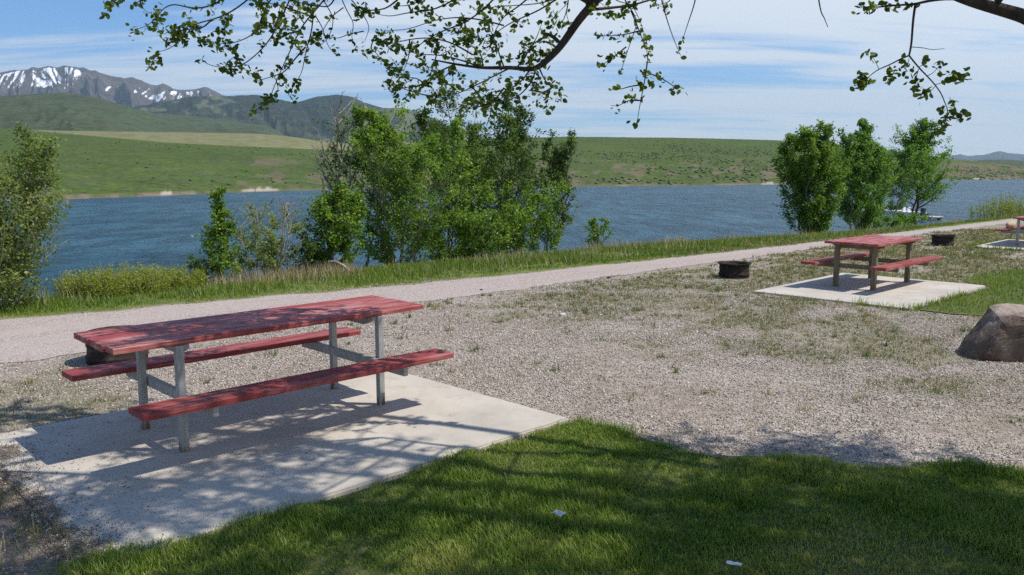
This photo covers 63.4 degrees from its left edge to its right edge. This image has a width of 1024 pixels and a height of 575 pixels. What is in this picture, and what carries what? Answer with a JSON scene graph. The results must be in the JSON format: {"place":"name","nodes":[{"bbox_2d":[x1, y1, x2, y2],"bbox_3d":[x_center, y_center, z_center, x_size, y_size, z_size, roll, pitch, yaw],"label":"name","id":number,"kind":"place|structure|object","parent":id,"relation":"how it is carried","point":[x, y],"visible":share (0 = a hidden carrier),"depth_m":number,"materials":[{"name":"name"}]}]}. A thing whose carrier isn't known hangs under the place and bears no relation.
{"place":"outdoors","nodes":[
{"label":"outdoors","id":0,"kind":"place"},
{"bbox_2d":[0,93,224,132],"bbox_3d":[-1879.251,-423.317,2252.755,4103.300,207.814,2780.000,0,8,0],"label":"foothills","id":1,"kind":"structure","parent":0,"point":[62,112],"depth_m":1827.42,"materials":[{"name":"green plant"}]},
{"bbox_2d":[0,65,224,106],"bbox_3d":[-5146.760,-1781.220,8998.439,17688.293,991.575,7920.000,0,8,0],"label":"mountains","id":2,"kind":"structure","parent":0,"point":[131,91],"depth_m":7322.22,"materials":[{"name":"grey stone"}]},
{"bbox_2d":[157,113,285,135],"bbox_3d":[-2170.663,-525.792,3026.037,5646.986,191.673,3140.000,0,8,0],"label":"foothills","id":3,"kind":"structure","parent":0,"point":[222,125],"depth_m":2672.61,"materials":[{"name":"green plant"}]},
{"bbox_2d":[133,95,491,143],"bbox_3d":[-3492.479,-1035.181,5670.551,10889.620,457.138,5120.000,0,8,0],"label":"mountains","id":4,"kind":"structure","parent":0,"point":[288,118],"depth_m":4581.59,"materials":[{"name":"green plant"}]},
{"bbox_2d":[0,213,1021,311],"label":"dry grass","id":5,"kind":"structure","parent":0,"point":[328,268],"depth_m":15.52,"materials":[{"name":"green plant"}]},
{"bbox_2d":[0,219,1022,362],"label":"road","id":6,"kind":"structure","parent":0,"point":[32,332],"depth_m":12.49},
{"bbox_2d":[0,218,1023,574],"bbox_3d":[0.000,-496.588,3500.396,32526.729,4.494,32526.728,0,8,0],"label":"ground","id":7,"kind":"structure","parent":0,"point":[36,558],"depth_m":7.87,"materials":[{"name":"grey gravel"}]},
{"bbox_2d":[0,120,72,309],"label":"tree","id":8,"kind":"object","parent":7,"relation":"on","point":[15,272],"visible":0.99,"depth_m":11.38,"materials":[{"name":"green plant"}]},
{"bbox_2d":[0,467,116,574],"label":"weeds","id":9,"kind":"object","parent":7,"relation":"on","point":[34,525],"visible":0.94,"depth_m":4.30,"materials":[{"name":"green plant"}]},
{"bbox_2d":[49,265,134,298],"bbox_3d":[-6.446,-0.042,12.775,1.347,0.669,0.848,0,8,0],"label":"willow shrub","id":10,"kind":"object","parent":7,"relation":"on","point":[99,286],"visible":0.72,"depth_m":12.61,"materials":[{"name":"green plant"}]},
{"bbox_2d":[85,325,148,365],"bbox_3d":[-4.014,0.607,8.430,0.648,0.335,0.650,0,8,0],"label":"fire ring","id":11,"kind":"object","parent":7,"relation":"on","point":[93,356],"visible":0.29,"depth_m":8.19,"materials":[{"name":"metal"}]},
{"bbox_2d":[88,259,176,295],"bbox_3d":[-6.104,-0.089,13.246,1.493,0.731,0.953,0,8,0],"label":"willow shrub","id":12,"kind":"object","parent":7,"relation":"on","point":[142,281],"visible":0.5,"depth_m":13.14,"materials":[{"name":"green plant"}]},
{"bbox_2d":[131,263,212,288],"bbox_3d":[-5.758,-0.099,13.896,1.324,0.633,0.850,0,8,0],"label":"willow shrub","id":13,"kind":"object","parent":7,"relation":"on","point":[194,278],"visible":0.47,"depth_m":13.80,"materials":[{"name":"green plant"}]},
{"bbox_2d":[183,254,215,284],"bbox_3d":[-5.397,-0.196,14.374,0.535,0.745,0.604,-4,9,-25],"label":"bank shrub","id":14,"kind":"object","parent":7,"relation":"on","point":[196,262],"visible":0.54,"depth_m":14.26,"materials":[{"name":"green plant"}]},
{"bbox_2d":[0,414,449,574],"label":"dry litter","id":15,"kind":"object","parent":7,"relation":"on","point":[44,507],"visible":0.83,"depth_m":4.62,"materials":[{"name":"brown plant"}]},
{"bbox_2d":[191,185,259,283],"bbox_3d":[-5.119,-0.841,14.796,1.071,1.964,1.120,-8,11,-43],"label":"tree","id":16,"kind":"object","parent":7,"relation":"on","point":[219,214],"visible":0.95,"depth_m":14.66,"materials":[{"name":"green plant"}]},
{"bbox_2d":[213,194,313,278],"bbox_3d":[-4.612,-0.823,15.617,1.958,1.831,1.776,2,9,17],"label":"twiggy shrub","id":17,"kind":"object","parent":7,"relation":"on","point":[261,256],"visible":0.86,"depth_m":15.29,"materials":[{"name":"green plant"}]},
{"bbox_2d":[0,372,568,557],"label":"concrete pad","id":18,"kind":"object","parent":7,"relation":"on","point":[263,459],"visible":0.62,"depth_m":5.64,"materials":[{"name":"grey concrete"}]},
{"bbox_2d":[61,295,453,451],"bbox_3d":[-1.887,0.609,6.385,2.494,0.779,1.570,-8,11,-44],"label":"picnic table","id":19,"kind":"object","parent":18,"relation":"on","point":[177,337],"visible":1,"depth_m":6.08,"materials":[{"name":"red paint"}]},
{"bbox_2d":[262,234,344,276],"bbox_3d":[-4.104,-0.479,16.093,1.102,1.203,1.670,6,10,36],"label":"bank shrub","id":20,"kind":"object","parent":7,"relation":"on","point":[308,252],"visible":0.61,"depth_m":16.04,"materials":[{"name":"green plant"}]},
{"bbox_2d":[292,181,376,269],"bbox_3d":[-3.571,-1.050,16.592,1.622,2.149,1.435,0,8,0],"label":"bank tree","id":21,"kind":"object","parent":7,"relation":"on","point":[330,224],"visible":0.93,"depth_m":16.35,"materials":[{"name":"green plant"}]},
{"bbox_2d":[328,255,348,269],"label":"fallen branch","id":22,"kind":"object","parent":7,"relation":"on","point":[340,264],"visible":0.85,"depth_m":15.64,"materials":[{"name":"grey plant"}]},
{"bbox_2d":[311,91,406,268],"bbox_3d":[-3.393,-2.079,18.586,2.135,4.413,1.808,-3,9,-23],"label":"bare tree","id":23,"kind":"object","parent":7,"relation":"on","point":[325,176],"visible":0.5,"depth_m":18.07,"materials":[{"name":"green plant"}]},
{"bbox_2d":[311,98,472,264],"bbox_3d":[-2.432,-2.042,18.275,3.448,4.028,2.951,5,9,31],"label":"tree","id":24,"kind":"object","parent":7,"relation":"on","point":[401,155],"visible":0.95,"depth_m":17.84,"materials":[{"name":"green plant"}]},
{"bbox_2d":[408,115,498,260],"bbox_3d":[-1.513,-2.216,20.527,2.436,4.005,2.412,0,8,0],"label":"tree","id":25,"kind":"object","parent":7,"relation":"on","point":[456,134],"visible":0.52,"depth_m":20.16,"materials":[{"name":"green plant"}]},
{"bbox_2d":[402,203,534,261],"bbox_3d":[-0.793,-1.029,19.373,3.822,1.788,2.226,-4,9,-28],"label":"bank shrub","id":26,"kind":"object","parent":7,"relation":"on","point":[478,243],"visible":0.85,"depth_m":19.10,"materials":[{"name":"green plant"}]},
{"bbox_2d":[402,77,546,255],"bbox_3d":[-1.107,-2.931,22.126,4.008,5.289,3.319,3,9,20],"label":"tree","id":27,"kind":"object","parent":7,"relation":"on","point":[505,143],"visible":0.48,"depth_m":21.98,"materials":[{"name":"green plant"}]},
{"bbox_2d":[0,227,1023,453],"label":"weeds","id":28,"kind":"object","parent":7,"relation":"on","point":[980,234],"visible":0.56,"depth_m":12.10,"materials":[{"name":"green plant"}]},
{"bbox_2d":[11,238,1021,554],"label":"weeds","id":29,"kind":"object","parent":7,"relation":"on","point":[931,300],"visible":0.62,"depth_m":12.29,"materials":[{"name":"green plant"}]},
{"bbox_2d":[475,175,574,254],"bbox_3d":[0.366,-1.684,21.863,2.608,2.506,2.884,0,8,0],"label":"bank shrub","id":30,"kind":"object","parent":7,"relation":"on","point":[538,198],"visible":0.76,"depth_m":21.33,"materials":[{"name":"green plant"}]},
{"bbox_2d":[32,414,1023,574],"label":"lawn","id":31,"kind":"structure","parent":7,"relation":"on","point":[720,562],"depth_m":4.38,"materials":[{"name":"plant"}]},
{"bbox_2d":[551,510,565,516],"bbox_3d":[0.252,1.220,4.499,0.065,0.014,0.050,6,10,38],"label":"paper scrap","id":32,"kind":"object","parent":31,"relation":"on","point":[559,513],"visible":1,"depth_m":4.49,"materials":[{"name":"white paper"}]},
{"bbox_2d":[726,560,741,565],"bbox_3d":[1.055,1.310,3.939,0.070,0.012,0.030,3,9,21],"label":"paper scrap","id":33,"kind":"object","parent":31,"relation":"on","point":[733,563],"visible":1,"depth_m":3.94,"materials":[{"name":"paper"}]},
{"bbox_2d":[508,105,581,252],"bbox_3d":[0.757,-2.933,24.325,2.542,4.838,1.884,-6,10,-37],"label":"tree","id":34,"kind":"object","parent":7,"relation":"on","point":[561,158],"visible":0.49,"depth_m":24.43,"materials":[{"name":"green plant"}]},
{"bbox_2d":[99,0,1023,135],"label":"shade tree","id":35,"kind":"object","parent":7,"relation":"on","point":[1007,11],"visible":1,"depth_m":5.91,"materials":[{"name":"green plant"}]},
{"bbox_2d":[584,216,613,247],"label":"sapling","id":36,"kind":"object","parent":7,"relation":"on","point":[593,231],"visible":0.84,"depth_m":23.02,"materials":[{"name":"green plant"}]},
{"bbox_2d":[717,261,751,278],"bbox_3d":[4.155,-0.321,15.519,0.629,0.310,0.628,4,9,27],"label":"fire ring","id":37,"kind":"object","parent":7,"relation":"on","point":[732,269],"visible":0.94,"depth_m":15.30,"materials":[{"name":"metal"}]},
{"bbox_2d":[769,119,855,233],"bbox_3d":[13.557,-4.706,37.997,3.808,5.919,3.865,0,8,0],"label":"tree","id":38,"kind":"object","parent":7,"relation":"on","point":[813,162],"visible":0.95,"depth_m":37.28,"materials":[{"name":"green plant"}]},
{"bbox_2d":[832,118,902,230],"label":"tree","id":39,"kind":"object","parent":7,"relation":"on","point":[870,158],"visible":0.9,"depth_m":42.22,"materials":[{"name":"green plant"}]},
{"bbox_2d":[754,273,985,310],"bbox_3d":[5.988,0.089,13.833,2.494,0.160,3.430,8,11,44],"label":"concrete pad","id":40,"kind":"object","parent":7,"relation":"on","point":[895,291],"visible":0.66,"depth_m":13.58,"materials":[{"name":"grey concrete"}]},
{"bbox_2d":[801,235,941,289],"bbox_3d":[6.200,-0.444,14.245,2.440,0.778,1.408,-8,11,-44],"label":"picnic table","id":41,"kind":"object","parent":40,"relation":"on","point":[873,244],"visible":1,"depth_m":13.96,"materials":[{"name":"red paint"}]},
{"bbox_2d":[840,210,930,229],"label":"bank shrub","id":42,"kind":"object","parent":7,"relation":"on","point":[900,218],"visible":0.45,"depth_m":44.98,"materials":[{"name":"green plant"}]},
{"bbox_2d":[839,129,941,226],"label":"tree","id":43,"kind":"object","parent":7,"relation":"on","point":[910,150],"visible":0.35,"depth_m":47.63,"materials":[{"name":"green plant"}]},
{"bbox_2d":[888,117,960,225],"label":"tree","id":44,"kind":"object","parent":7,"relation":"on","point":[922,139],"visible":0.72,"depth_m":50.92,"materials":[{"name":"green plant"}]},
{"bbox_2d":[930,234,955,245],"bbox_3d":[11.913,-1.293,22.945,0.637,0.335,0.635,-4,9,-24],"label":"fire ring","id":45,"kind":"object","parent":7,"relation":"on","point":[942,239],"visible":0.97,"depth_m":22.73,"materials":[{"name":"metal"}]},
{"bbox_2d":[920,267,1023,314],"bbox_3d":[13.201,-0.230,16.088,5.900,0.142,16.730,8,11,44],"label":"lawn","id":46,"kind":"structure","parent":7,"relation":"on","point":[964,307],"depth_m":12.79,"materials":[{"name":"plant"}]},
{"bbox_2d":[956,303,1023,362],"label":"boulder","id":47,"kind":"object","parent":7,"relation":"on","point":[996,333],"visible":0.78,"depth_m":8.59,"materials":[{"name":"brown stone"}]},
{"bbox_2d":[968,190,1023,217],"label":"willow shrub","id":48,"kind":"object","parent":7,"relation":"on","point":[1011,209],"visible":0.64,"depth_m":71.83,"materials":[{"name":"green plant"}]},
{"bbox_2d":[977,239,1023,250],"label":"concrete pad","id":49,"kind":"object","parent":7,"relation":"on","point":[1003,243],"visible":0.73,"depth_m":22.88,"materials":[{"name":"grey concrete"}]},
{"bbox_2d":[995,216,1023,244],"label":"picnic table","id":50,"kind":"object","parent":49,"relation":"on","point":[1018,227],"visible":0.95,"depth_m":22.61,"materials":[{"name":"red paint"}]},
{"bbox_2d":[1006,221,1015,227],"bbox_3d":[13.901,-1.760,23.125,0.220,0.204,0.615,8,11,44],"label":"cloth bundle","id":51,"kind":"object","parent":50,"relation":"on","point":[1010,224],"visible":1,"depth_m":22.96,"materials":[{"name":"beige fabric"}]},
{"bbox_2d":[0,179,1023,302],"bbox_3d":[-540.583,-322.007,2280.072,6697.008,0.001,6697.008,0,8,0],"label":"lake water","id":52,"kind":"structure","parent":0,"point":[143,230],"depth_m":69.92,"materials":[{"name":"blue liquid"}]},
{"bbox_2d":[872,205,925,219],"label":"motorboat","id":53,"kind":"object","parent":52,"relation":"on","point":[908,211],"visible":0.4,"depth_m":68.39,"materials":[{"name":"white paint"}]},
{"bbox_2d":[925,212,943,219],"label":"dock","id":54,"kind":"object","parent":52,"relation":"on","point":[932,217],"visible":0.22,"depth_m":67.90,"materials":[{"name":"white"}]},
{"bbox_2d":[0,128,1023,200],"bbox_3d":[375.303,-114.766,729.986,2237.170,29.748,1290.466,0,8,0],"label":"hills","id":55,"kind":"structure","parent":0,"point":[118,171],"depth_m":233.75,"materials":[{"name":"green plant"}]},
{"bbox_2d":[0,135,1023,187],"bbox_3d":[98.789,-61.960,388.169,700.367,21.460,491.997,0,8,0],"label":"sagebrush","id":56,"kind":"object","parent":55,"relation":"on","point":[737,176],"visible":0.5,"depth_m":275.19,"materials":[{"name":"green plant"}]},
{"bbox_2d":[0,214,1023,318],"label":"bank grass","id":57,"kind":"structure","parent":0,"point":[52,304],"depth_m":15.91,"materials":[{"name":"green plant"}]},
{"bbox_2d":[0,0,1023,156],"label":"sky","id":58,"kind":"structure","parent":0,"point":[751,69],"materials":[{"name":"blue"}]},
{"bbox_2d":[947,151,1023,160],"bbox_3d":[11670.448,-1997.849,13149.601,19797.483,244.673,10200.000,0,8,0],"label":"mountains","id":59,"kind":"structure","parent":0,"point":[1001,155],"depth_m":10541.47,"materials":[{"name":"grey stone"}]},
{"bbox_2d":[977,159,1023,165],"bbox_3d":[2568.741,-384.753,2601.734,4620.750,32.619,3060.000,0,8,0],"label":"foothills","id":60,"kind":"structure","parent":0,"point":[1012,162],"depth_m":2177.60,"materials":[{"name":"green plant"}]}
]}

